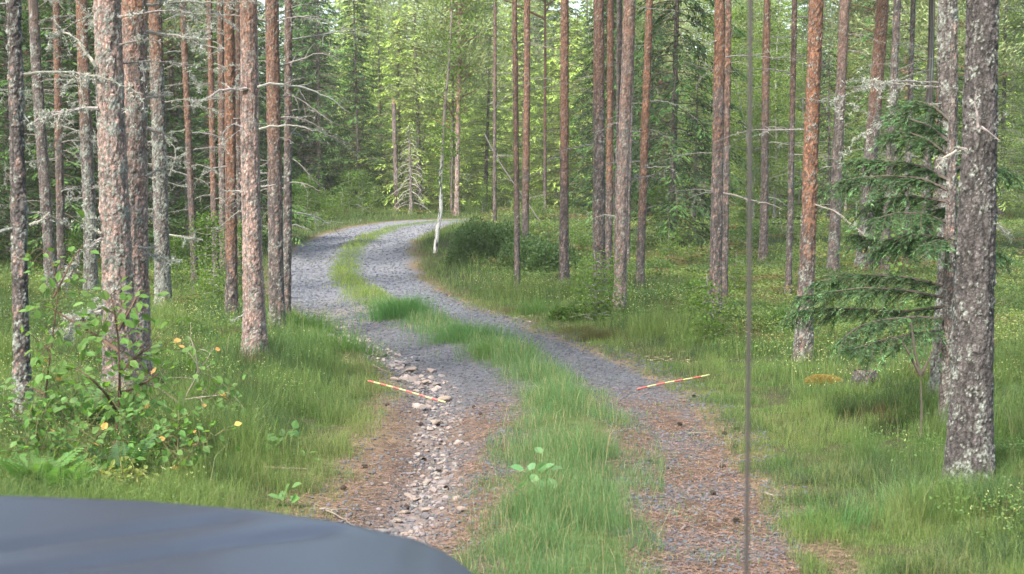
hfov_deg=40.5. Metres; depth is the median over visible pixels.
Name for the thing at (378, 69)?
spruce
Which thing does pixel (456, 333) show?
grass tuft
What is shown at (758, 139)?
birch
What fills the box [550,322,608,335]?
grass tuft
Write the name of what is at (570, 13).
spruce
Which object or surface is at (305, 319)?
grass tuft
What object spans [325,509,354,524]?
fallen twig
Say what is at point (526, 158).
pine tree
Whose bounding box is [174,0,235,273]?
pine tree
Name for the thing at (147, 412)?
seedling
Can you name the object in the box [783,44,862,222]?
spruce
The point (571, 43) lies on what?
pine tree
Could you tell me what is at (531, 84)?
spruce
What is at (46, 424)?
seedling
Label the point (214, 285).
shrub
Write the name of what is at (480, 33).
pine tree
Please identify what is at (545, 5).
pine tree
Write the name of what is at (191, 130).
spruce
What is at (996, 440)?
herb cover
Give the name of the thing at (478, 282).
yellow flowers
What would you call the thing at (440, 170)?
birch
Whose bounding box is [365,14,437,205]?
spruce
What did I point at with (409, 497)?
rock
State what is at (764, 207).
pine tree
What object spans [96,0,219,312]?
pine tree
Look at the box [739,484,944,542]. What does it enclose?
grass tuft
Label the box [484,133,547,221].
fallen tree
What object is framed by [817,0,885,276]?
pine tree
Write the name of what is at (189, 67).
pine tree
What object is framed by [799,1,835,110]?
spruce
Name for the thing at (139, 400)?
seedling
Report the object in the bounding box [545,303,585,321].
bush
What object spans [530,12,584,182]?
spruce
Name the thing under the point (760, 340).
heather cover
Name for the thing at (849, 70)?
birch
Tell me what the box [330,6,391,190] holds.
spruce
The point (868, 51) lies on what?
pine tree
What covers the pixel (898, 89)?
spruce
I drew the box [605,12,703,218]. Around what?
spruce
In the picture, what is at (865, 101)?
birch
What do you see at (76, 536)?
car
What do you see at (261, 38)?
spruce
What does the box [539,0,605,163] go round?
spruce
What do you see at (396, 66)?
spruce
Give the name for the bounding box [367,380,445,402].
marker stick
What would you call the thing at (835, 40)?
tree
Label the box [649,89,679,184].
birch
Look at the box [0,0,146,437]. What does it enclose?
pine tree
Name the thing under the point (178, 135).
spruce
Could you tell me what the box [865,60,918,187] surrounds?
birch
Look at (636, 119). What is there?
birch
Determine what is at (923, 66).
spruce
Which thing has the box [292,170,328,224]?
shrub
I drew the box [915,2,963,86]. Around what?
pine tree
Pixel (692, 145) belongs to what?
spruce
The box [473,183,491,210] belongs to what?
shrub
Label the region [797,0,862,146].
spruce
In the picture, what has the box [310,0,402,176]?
spruce
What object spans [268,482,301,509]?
broadleaf plant
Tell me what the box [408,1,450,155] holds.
birch
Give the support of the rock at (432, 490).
on the gravel road
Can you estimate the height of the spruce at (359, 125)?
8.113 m
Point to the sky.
(262, 1)
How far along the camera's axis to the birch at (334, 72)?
98.38 m
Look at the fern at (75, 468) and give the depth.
7.01 m
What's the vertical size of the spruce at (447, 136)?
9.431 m
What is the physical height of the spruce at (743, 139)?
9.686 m
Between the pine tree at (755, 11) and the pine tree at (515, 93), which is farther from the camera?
the pine tree at (755, 11)
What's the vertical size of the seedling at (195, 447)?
0.494 m
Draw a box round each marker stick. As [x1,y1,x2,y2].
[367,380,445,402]
[637,374,709,389]
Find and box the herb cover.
[0,286,1023,543]
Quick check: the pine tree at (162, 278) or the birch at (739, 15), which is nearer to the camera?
the pine tree at (162, 278)
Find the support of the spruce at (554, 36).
on the ground at (780, 402)
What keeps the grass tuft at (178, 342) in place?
on the ground at (780, 402)
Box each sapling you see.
[7,210,98,431]
[19,277,186,454]
[663,201,699,249]
[863,226,920,334]
[884,308,950,439]
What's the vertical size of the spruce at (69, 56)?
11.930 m
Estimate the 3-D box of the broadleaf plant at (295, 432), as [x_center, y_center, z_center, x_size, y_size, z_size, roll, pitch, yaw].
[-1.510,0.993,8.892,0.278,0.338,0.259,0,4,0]
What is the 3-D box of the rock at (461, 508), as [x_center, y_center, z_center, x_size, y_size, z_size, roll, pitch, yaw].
[-0.268,1.220,7.601,0.059,0.036,0.071,7,-10,41]
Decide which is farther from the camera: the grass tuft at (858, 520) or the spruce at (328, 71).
the spruce at (328, 71)
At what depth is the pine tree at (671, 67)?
83.06 m
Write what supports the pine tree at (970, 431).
on the ground at (780, 402)
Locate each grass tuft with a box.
[91,332,227,349]
[214,306,374,340]
[270,327,404,359]
[337,290,455,323]
[398,313,546,347]
[431,333,564,362]
[476,274,603,306]
[491,305,546,314]
[502,296,572,315]
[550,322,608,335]
[562,324,637,342]
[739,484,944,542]
[796,465,1014,525]
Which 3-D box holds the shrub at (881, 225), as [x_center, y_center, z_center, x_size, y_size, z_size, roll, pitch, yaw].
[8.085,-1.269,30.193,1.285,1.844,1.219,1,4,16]
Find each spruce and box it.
[0,0,56,263]
[0,0,96,212]
[0,0,96,240]
[0,0,96,252]
[0,0,100,261]
[0,1,95,207]
[0,2,51,238]
[0,143,37,261]
[23,0,96,225]
[27,0,180,262]
[51,0,210,242]
[62,43,175,192]
[147,0,218,211]
[147,54,217,206]
[147,61,217,204]
[148,0,326,245]
[169,36,267,240]
[174,53,203,194]
[183,6,223,163]
[183,10,266,190]
[197,1,280,161]
[197,35,314,237]
[257,1,282,162]
[258,29,316,207]
[259,0,404,208]
[260,0,353,209]
[261,0,301,151]
[263,0,343,205]
[266,0,339,174]
[281,1,346,199]
[281,6,334,186]
[282,33,355,201]
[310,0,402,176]
[310,1,346,119]
[310,39,401,206]
[313,0,406,209]
[320,0,422,186]
[326,0,407,197]
[326,8,368,160]
[326,21,392,194]
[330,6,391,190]
[336,0,435,171]
[349,8,415,203]
[355,0,471,211]
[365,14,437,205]
[383,7,449,199]
[384,0,447,160]
[392,124,431,213]
[402,42,447,193]
[422,2,498,177]
[422,28,513,201]
[422,35,482,195]
[422,64,483,205]
[424,3,502,195]
[431,55,491,197]
[443,0,532,208]
[446,61,492,192]
[476,0,559,201]
[481,0,557,177]
[484,0,575,180]
[492,22,557,200]
[505,3,557,136]
[509,0,605,205]
[513,61,574,197]
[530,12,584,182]
[530,57,588,202]
[532,8,592,193]
[537,20,606,196]
[538,2,591,148]
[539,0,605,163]
[552,41,605,201]
[555,0,668,211]
[568,0,656,216]
[570,0,605,188]
[581,0,769,250]
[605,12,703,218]
[654,50,734,231]
[654,75,691,179]
[668,50,711,204]
[709,71,759,196]
[730,9,801,209]
[730,31,785,194]
[755,0,802,98]
[760,0,798,179]
[770,2,825,197]
[778,22,1023,424]
[782,0,805,68]
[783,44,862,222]
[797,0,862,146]
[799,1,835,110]
[818,31,881,203]
[824,0,836,106]
[824,0,868,151]
[825,0,961,211]
[848,16,901,200]
[900,15,963,209]
[912,21,1005,209]
[931,0,1023,218]
[957,35,1023,206]
[997,1,1023,205]
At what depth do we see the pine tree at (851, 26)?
60.66 m
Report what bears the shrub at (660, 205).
on the ground at (780, 402)
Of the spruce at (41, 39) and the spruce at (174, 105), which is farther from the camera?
the spruce at (174, 105)
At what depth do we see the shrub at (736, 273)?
22.13 m
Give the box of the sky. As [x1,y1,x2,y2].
[179,0,1023,106]
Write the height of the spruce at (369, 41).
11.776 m
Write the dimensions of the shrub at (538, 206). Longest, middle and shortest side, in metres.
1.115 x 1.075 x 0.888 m
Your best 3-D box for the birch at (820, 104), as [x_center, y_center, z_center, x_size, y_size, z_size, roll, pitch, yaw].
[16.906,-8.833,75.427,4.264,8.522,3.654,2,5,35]
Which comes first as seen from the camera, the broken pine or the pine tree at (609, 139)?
the pine tree at (609, 139)
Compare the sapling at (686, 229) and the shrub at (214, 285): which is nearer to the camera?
the shrub at (214, 285)
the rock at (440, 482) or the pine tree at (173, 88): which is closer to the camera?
the rock at (440, 482)
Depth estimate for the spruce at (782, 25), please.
120.17 m
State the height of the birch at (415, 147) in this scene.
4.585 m
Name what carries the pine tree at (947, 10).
on the ground at (780, 402)
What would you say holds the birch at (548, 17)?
on the ground at (780, 402)
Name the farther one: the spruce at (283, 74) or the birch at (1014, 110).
the spruce at (283, 74)
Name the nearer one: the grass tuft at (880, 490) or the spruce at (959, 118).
the grass tuft at (880, 490)
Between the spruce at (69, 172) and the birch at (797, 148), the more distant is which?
the birch at (797, 148)
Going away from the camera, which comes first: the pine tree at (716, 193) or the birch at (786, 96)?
the pine tree at (716, 193)
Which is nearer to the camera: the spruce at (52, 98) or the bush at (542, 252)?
the bush at (542, 252)
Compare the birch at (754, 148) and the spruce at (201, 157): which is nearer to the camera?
the spruce at (201, 157)
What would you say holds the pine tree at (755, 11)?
on the ground at (780, 402)
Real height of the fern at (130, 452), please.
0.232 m
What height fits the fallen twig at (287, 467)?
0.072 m
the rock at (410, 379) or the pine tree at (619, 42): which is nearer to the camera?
the rock at (410, 379)
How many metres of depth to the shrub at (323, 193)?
55.98 m
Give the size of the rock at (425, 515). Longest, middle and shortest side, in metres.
0.079 x 0.050 x 0.043 m
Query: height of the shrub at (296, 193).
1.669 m
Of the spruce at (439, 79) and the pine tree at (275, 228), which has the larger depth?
the spruce at (439, 79)
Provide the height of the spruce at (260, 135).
5.641 m
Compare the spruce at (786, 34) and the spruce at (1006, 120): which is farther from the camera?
the spruce at (786, 34)
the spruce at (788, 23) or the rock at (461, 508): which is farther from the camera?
the spruce at (788, 23)
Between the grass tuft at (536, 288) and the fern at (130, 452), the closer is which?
the fern at (130, 452)
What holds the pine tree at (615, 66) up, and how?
on the ground at (780, 402)
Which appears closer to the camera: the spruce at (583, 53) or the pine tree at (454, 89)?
the pine tree at (454, 89)
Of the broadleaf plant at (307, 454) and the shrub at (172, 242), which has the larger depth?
the shrub at (172, 242)
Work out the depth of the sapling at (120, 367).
8.24 m
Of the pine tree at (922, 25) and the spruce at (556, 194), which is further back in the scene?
the spruce at (556, 194)
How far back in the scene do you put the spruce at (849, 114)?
64.63 m
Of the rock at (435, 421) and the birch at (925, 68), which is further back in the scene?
the birch at (925, 68)
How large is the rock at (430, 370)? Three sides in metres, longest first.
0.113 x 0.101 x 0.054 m
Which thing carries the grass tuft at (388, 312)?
on the gravel road
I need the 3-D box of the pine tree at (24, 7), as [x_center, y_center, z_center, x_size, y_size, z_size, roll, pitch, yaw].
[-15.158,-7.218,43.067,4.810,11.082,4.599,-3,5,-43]
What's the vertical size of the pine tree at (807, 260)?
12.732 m
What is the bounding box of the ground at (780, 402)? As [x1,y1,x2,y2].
[0,108,1023,573]
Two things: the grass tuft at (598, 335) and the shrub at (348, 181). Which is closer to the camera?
the grass tuft at (598, 335)
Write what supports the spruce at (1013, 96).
on the ground at (780, 402)
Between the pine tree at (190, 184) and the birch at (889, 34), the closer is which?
the pine tree at (190, 184)
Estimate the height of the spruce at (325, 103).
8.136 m
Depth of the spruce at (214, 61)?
116.22 m
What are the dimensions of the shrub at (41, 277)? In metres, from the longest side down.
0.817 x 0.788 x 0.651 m
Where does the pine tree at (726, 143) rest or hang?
on the ground at (780, 402)
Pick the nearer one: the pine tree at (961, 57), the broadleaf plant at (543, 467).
the broadleaf plant at (543, 467)
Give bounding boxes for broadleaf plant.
[259,417,299,455]
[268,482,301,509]
[293,450,318,462]
[510,447,562,491]
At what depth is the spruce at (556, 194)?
69.52 m
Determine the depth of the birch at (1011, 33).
96.03 m
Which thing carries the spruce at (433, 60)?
on the ground at (780, 402)
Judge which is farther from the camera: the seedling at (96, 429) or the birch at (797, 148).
the birch at (797, 148)
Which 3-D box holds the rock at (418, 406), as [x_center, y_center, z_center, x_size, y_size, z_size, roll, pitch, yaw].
[-0.767,0.980,11.396,0.136,0.062,0.104,-5,3,7]
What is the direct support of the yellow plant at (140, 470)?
on the ground at (780, 402)
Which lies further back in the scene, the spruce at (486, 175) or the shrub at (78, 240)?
the spruce at (486, 175)
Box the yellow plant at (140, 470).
[72,455,159,490]
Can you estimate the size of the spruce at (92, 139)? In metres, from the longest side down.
9.424 x 5.342 x 4.853 m
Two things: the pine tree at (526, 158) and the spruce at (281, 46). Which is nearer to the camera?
the pine tree at (526, 158)
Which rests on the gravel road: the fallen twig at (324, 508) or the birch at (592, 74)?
the fallen twig at (324, 508)
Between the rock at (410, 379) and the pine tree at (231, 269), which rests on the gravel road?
the rock at (410, 379)
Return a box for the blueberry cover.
[0,195,1023,357]
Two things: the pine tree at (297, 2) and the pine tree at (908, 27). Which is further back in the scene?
the pine tree at (297, 2)
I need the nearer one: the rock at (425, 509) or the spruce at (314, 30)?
the rock at (425, 509)
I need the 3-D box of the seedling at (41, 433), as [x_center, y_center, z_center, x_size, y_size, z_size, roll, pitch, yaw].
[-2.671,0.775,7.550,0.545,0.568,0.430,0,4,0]
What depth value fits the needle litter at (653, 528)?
7.75 m
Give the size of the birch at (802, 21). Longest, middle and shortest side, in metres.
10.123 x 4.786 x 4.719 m
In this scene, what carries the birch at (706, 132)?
on the ground at (780, 402)
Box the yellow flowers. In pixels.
[0,268,1023,542]
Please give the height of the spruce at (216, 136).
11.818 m
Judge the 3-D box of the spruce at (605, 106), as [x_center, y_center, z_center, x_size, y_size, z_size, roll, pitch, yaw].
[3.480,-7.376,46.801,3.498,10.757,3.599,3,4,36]
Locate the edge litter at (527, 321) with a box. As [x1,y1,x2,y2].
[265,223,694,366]
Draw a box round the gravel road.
[267,215,927,573]
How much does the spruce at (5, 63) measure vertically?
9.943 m
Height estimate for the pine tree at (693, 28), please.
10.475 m
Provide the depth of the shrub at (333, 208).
49.02 m
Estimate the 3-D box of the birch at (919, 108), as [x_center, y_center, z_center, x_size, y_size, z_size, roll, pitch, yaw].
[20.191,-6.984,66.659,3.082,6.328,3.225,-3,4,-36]
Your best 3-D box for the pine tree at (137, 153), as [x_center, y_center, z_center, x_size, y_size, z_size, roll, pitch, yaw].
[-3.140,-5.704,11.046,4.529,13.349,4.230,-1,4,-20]
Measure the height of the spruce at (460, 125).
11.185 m
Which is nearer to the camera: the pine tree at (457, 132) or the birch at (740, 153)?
the pine tree at (457, 132)
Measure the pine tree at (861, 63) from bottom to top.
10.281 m
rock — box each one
[377,528,389,532]
[390,377,400,381]
[400,510,410,513]
[402,374,416,381]
[405,367,418,372]
[406,495,417,499]
[412,403,426,409]
[420,507,431,511]
[420,512,430,518]
[426,368,436,372]
[428,488,437,492]
[430,419,440,424]
[437,395,451,402]
[437,480,446,484]
[454,440,463,444]
[457,506,468,511]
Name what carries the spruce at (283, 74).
on the ground at (780, 402)
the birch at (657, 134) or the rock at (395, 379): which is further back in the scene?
the birch at (657, 134)
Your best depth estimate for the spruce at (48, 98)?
47.80 m
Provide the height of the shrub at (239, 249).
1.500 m
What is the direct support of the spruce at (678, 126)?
on the ground at (780, 402)
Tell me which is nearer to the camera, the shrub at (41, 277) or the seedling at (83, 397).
the seedling at (83, 397)
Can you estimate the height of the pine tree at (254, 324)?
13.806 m
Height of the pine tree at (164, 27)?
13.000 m
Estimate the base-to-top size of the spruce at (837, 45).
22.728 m
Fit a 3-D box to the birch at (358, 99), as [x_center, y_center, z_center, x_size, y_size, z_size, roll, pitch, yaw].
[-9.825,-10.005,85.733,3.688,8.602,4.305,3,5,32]
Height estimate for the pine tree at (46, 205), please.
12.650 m
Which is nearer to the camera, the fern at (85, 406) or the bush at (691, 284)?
the fern at (85, 406)
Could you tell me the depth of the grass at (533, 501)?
8.17 m
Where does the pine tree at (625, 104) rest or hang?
on the ground at (780, 402)
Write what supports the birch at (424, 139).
on the ground at (780, 402)
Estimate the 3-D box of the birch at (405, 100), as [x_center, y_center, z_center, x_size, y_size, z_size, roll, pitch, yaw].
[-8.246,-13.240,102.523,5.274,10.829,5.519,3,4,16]
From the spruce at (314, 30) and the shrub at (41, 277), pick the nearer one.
the shrub at (41, 277)
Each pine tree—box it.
[0,0,95,290]
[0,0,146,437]
[0,0,151,290]
[0,1,75,227]
[1,0,93,212]
[26,0,237,393]
[38,0,98,293]
[61,0,263,388]
[74,0,223,216]
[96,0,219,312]
[147,0,216,211]
[147,0,223,149]
[147,0,262,293]
[148,0,224,135]
[149,145,189,253]
[165,0,281,209]
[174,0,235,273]
[186,0,224,276]
[191,0,348,359]
[194,0,266,315]
[195,0,344,332]
[198,0,265,287]
[217,0,379,317]
[263,0,341,176]
[284,33,341,160]
[295,56,341,185]
[330,0,423,173]
[366,0,432,150]
[388,0,512,213]
[401,0,509,215]
[442,0,518,158]
[468,0,584,210]
[472,0,512,150]
[483,0,553,179]
[487,0,520,221]
[491,0,560,246]
[492,0,556,291]
[537,0,580,286]
[549,0,635,291]
[550,16,592,152]
[581,0,682,310]
[585,0,666,99]
[586,12,657,104]
[604,0,664,273]
[605,0,635,274]
[618,0,697,289]
[627,0,667,265]
[634,0,701,202]
[634,6,706,191]
[635,0,671,176]
[635,2,691,158]
[642,0,801,322]
[655,0,744,206]
[680,0,752,307]
[707,0,781,179]
[716,0,864,361]
[731,0,797,204]
[740,0,801,261]
[758,0,844,295]
[804,0,1015,394]
[806,0,922,198]
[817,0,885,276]
[820,11,890,192]
[831,1,919,117]
[849,0,936,190]
[852,0,924,269]
[854,0,934,274]
[886,0,965,212]
[888,0,931,263]
[894,0,934,265]
[914,0,1023,79]
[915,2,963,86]
[934,1,1023,90]
[935,0,999,482]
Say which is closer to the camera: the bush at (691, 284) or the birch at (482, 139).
the bush at (691, 284)
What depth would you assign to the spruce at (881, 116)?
62.39 m
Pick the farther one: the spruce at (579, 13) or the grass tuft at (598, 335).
the spruce at (579, 13)
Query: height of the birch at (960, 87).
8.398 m
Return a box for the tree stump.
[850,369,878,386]
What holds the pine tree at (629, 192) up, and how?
on the ground at (780, 402)
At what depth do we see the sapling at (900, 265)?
14.83 m
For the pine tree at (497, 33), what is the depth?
97.57 m
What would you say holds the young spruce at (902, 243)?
on the ground at (780, 402)
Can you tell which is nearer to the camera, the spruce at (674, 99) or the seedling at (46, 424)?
the seedling at (46, 424)
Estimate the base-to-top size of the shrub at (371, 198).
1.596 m
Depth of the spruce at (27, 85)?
29.35 m
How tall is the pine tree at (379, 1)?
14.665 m
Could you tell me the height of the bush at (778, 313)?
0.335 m
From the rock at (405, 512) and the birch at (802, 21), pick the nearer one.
the rock at (405, 512)
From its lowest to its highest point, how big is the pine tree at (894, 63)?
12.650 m
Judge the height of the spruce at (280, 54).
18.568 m
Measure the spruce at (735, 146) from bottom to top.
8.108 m
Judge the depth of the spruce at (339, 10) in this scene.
141.15 m
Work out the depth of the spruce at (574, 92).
58.71 m
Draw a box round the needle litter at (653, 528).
[278,333,861,573]
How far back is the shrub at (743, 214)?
34.28 m
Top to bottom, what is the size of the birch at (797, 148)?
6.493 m
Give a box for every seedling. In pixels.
[0,377,72,472]
[0,381,93,460]
[28,348,106,442]
[46,397,145,480]
[92,373,175,445]
[121,392,200,464]
[149,404,241,478]
[193,375,248,421]
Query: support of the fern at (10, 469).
on the ground at (780, 402)
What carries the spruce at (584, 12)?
on the ground at (780, 402)
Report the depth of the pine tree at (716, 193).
17.21 m
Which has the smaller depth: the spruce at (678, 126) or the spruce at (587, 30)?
the spruce at (587, 30)
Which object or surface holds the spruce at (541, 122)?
on the ground at (780, 402)
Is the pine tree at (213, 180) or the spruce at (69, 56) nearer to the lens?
the pine tree at (213, 180)
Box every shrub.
[29,258,63,295]
[57,225,100,290]
[128,317,245,415]
[170,232,197,291]
[173,255,238,314]
[176,206,241,294]
[220,216,268,293]
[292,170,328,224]
[292,176,317,221]
[303,189,326,213]
[314,187,340,213]
[321,193,344,218]
[329,189,355,214]
[335,169,363,209]
[342,166,377,212]
[360,186,386,212]
[464,199,479,212]
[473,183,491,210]
[530,194,555,217]
[548,240,647,322]
[569,215,592,249]
[633,181,682,248]
[650,228,685,262]
[673,265,745,345]
[675,240,699,265]
[728,247,770,296]
[729,186,774,247]
[853,189,912,261]
[891,185,934,245]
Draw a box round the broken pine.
[385,97,403,212]
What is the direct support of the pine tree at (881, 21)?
on the ground at (780, 402)
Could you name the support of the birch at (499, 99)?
on the ground at (780, 402)
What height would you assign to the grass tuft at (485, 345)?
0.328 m
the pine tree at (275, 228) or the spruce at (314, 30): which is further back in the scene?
the spruce at (314, 30)
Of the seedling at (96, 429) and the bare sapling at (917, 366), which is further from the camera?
the bare sapling at (917, 366)
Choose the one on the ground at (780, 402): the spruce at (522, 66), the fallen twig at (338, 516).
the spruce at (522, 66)
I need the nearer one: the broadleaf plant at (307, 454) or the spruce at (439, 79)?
the broadleaf plant at (307, 454)
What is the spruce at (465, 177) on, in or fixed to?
on the ground at (780, 402)
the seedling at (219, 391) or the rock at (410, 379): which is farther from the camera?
the rock at (410, 379)
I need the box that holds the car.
[0,0,752,573]
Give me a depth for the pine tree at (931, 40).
29.88 m
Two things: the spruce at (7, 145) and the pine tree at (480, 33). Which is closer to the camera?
the spruce at (7, 145)
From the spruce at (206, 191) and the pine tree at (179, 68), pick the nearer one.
the spruce at (206, 191)
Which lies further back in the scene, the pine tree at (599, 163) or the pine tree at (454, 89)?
the pine tree at (454, 89)
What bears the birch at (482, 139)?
on the ground at (780, 402)
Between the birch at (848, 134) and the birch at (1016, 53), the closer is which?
the birch at (848, 134)
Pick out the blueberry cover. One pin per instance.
(775, 273)
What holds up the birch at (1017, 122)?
on the ground at (780, 402)
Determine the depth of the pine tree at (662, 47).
65.41 m
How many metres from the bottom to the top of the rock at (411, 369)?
0.070 m
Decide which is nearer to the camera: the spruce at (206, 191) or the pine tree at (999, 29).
the spruce at (206, 191)
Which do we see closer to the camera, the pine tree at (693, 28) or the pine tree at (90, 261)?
the pine tree at (90, 261)
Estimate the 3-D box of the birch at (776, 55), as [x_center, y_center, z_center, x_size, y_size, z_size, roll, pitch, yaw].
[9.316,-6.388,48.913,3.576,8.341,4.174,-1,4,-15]
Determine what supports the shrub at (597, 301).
on the ground at (780, 402)
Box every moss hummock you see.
[804,374,841,385]
[840,261,856,269]
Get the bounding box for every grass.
[320,218,680,573]
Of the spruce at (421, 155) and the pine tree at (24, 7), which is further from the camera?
the spruce at (421, 155)
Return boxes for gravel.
[299,308,478,542]
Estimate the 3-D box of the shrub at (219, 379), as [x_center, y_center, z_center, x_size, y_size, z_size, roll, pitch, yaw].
[-2.257,0.593,9.651,0.860,0.770,0.402,0,4,0]
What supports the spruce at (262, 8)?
on the ground at (780, 402)
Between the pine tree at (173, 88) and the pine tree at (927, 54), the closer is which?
the pine tree at (173, 88)
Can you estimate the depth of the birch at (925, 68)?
69.71 m
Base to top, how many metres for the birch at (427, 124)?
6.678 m
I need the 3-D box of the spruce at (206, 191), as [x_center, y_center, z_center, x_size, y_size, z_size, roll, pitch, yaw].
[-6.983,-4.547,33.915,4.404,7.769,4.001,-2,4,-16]
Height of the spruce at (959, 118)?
7.862 m
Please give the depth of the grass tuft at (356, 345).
15.22 m
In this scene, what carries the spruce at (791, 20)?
on the ground at (780, 402)
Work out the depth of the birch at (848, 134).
72.31 m
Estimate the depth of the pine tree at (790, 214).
22.51 m
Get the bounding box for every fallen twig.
[265,464,312,469]
[319,507,345,511]
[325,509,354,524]
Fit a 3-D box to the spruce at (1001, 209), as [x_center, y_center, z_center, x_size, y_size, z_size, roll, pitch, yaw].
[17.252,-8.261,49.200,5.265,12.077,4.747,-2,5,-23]
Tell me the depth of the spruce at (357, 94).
58.12 m
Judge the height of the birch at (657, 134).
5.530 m
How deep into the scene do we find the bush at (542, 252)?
28.14 m
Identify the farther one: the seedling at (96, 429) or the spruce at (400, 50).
the spruce at (400, 50)
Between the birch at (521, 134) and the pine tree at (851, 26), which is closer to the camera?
the pine tree at (851, 26)
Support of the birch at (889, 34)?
on the ground at (780, 402)
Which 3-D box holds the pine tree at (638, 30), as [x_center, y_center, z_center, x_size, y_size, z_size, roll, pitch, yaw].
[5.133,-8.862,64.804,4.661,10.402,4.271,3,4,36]
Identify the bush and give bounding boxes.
[444,215,521,264]
[495,231,582,277]
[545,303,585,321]
[645,261,677,278]
[667,277,706,296]
[751,305,795,332]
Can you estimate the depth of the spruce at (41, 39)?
35.32 m
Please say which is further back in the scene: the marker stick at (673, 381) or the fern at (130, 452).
the marker stick at (673, 381)
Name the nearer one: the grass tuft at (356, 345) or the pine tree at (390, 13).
the grass tuft at (356, 345)
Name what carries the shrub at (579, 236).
on the ground at (780, 402)
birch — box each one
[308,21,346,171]
[330,64,378,160]
[376,35,427,173]
[394,0,509,252]
[406,89,440,181]
[407,124,429,175]
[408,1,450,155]
[413,115,436,179]
[443,88,496,204]
[462,96,492,195]
[483,94,508,185]
[497,77,538,188]
[511,60,560,200]
[533,0,559,89]
[533,82,592,200]
[570,0,665,207]
[631,76,653,194]
[636,91,671,190]
[648,2,757,216]
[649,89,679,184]
[669,56,743,209]
[678,69,711,186]
[691,0,801,218]
[729,23,802,205]
[729,97,757,195]
[734,0,822,219]
[756,22,826,197]
[758,0,835,206]
[778,78,824,191]
[784,94,826,187]
[789,57,848,196]
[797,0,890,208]
[817,43,880,210]
[832,94,859,192]
[849,11,920,157]
[862,17,937,213]
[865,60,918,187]
[901,31,965,193]
[901,36,961,193]
[913,78,958,161]
[958,1,1023,179]
[996,0,1023,213]
[998,56,1023,171]
[999,19,1023,149]
[999,31,1023,191]
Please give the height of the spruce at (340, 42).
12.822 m
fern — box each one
[0,443,87,483]
[13,454,100,492]
[32,379,117,422]
[75,432,160,470]
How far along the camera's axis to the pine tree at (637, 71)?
75.76 m
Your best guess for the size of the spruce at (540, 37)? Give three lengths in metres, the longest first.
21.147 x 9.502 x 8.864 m
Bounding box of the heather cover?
[0,240,1023,551]
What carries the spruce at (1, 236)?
on the ground at (780, 402)
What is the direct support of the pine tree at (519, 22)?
on the ground at (780, 402)
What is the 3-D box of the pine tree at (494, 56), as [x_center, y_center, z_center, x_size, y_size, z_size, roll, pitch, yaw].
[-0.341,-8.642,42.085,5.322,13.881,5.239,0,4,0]
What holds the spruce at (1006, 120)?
on the ground at (780, 402)
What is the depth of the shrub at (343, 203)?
54.86 m
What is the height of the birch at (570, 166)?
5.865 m
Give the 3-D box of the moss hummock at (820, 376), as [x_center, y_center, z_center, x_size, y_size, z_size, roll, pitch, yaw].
[2.696,0.809,12.001,0.347,0.114,0.344,0,4,0]
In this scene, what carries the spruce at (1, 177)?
on the ground at (780, 402)
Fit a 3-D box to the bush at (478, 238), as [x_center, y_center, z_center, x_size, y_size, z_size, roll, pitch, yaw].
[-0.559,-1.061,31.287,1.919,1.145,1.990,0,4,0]
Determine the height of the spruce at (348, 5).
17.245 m
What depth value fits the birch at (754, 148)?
46.06 m
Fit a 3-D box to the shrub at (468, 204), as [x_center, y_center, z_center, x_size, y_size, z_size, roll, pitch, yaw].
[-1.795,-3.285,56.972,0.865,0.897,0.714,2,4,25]
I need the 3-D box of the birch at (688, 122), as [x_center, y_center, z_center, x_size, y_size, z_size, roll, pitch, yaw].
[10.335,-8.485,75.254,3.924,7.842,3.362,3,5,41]
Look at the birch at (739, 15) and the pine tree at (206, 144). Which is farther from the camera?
the pine tree at (206, 144)
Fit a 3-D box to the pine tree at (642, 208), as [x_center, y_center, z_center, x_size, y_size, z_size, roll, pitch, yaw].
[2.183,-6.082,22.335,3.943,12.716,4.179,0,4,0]
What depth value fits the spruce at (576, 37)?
71.61 m
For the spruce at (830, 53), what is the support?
on the ground at (780, 402)
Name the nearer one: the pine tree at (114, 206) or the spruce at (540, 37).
the pine tree at (114, 206)
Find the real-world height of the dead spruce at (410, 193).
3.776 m
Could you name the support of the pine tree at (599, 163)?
on the ground at (780, 402)
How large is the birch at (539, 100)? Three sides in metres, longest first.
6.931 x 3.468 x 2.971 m
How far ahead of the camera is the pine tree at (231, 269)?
18.03 m
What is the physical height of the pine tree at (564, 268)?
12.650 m
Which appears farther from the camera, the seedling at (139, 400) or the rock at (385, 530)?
the seedling at (139, 400)
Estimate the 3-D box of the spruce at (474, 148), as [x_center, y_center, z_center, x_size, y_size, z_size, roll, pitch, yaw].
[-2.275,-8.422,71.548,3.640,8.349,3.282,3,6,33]
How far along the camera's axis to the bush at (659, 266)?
27.26 m
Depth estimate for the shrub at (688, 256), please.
30.66 m

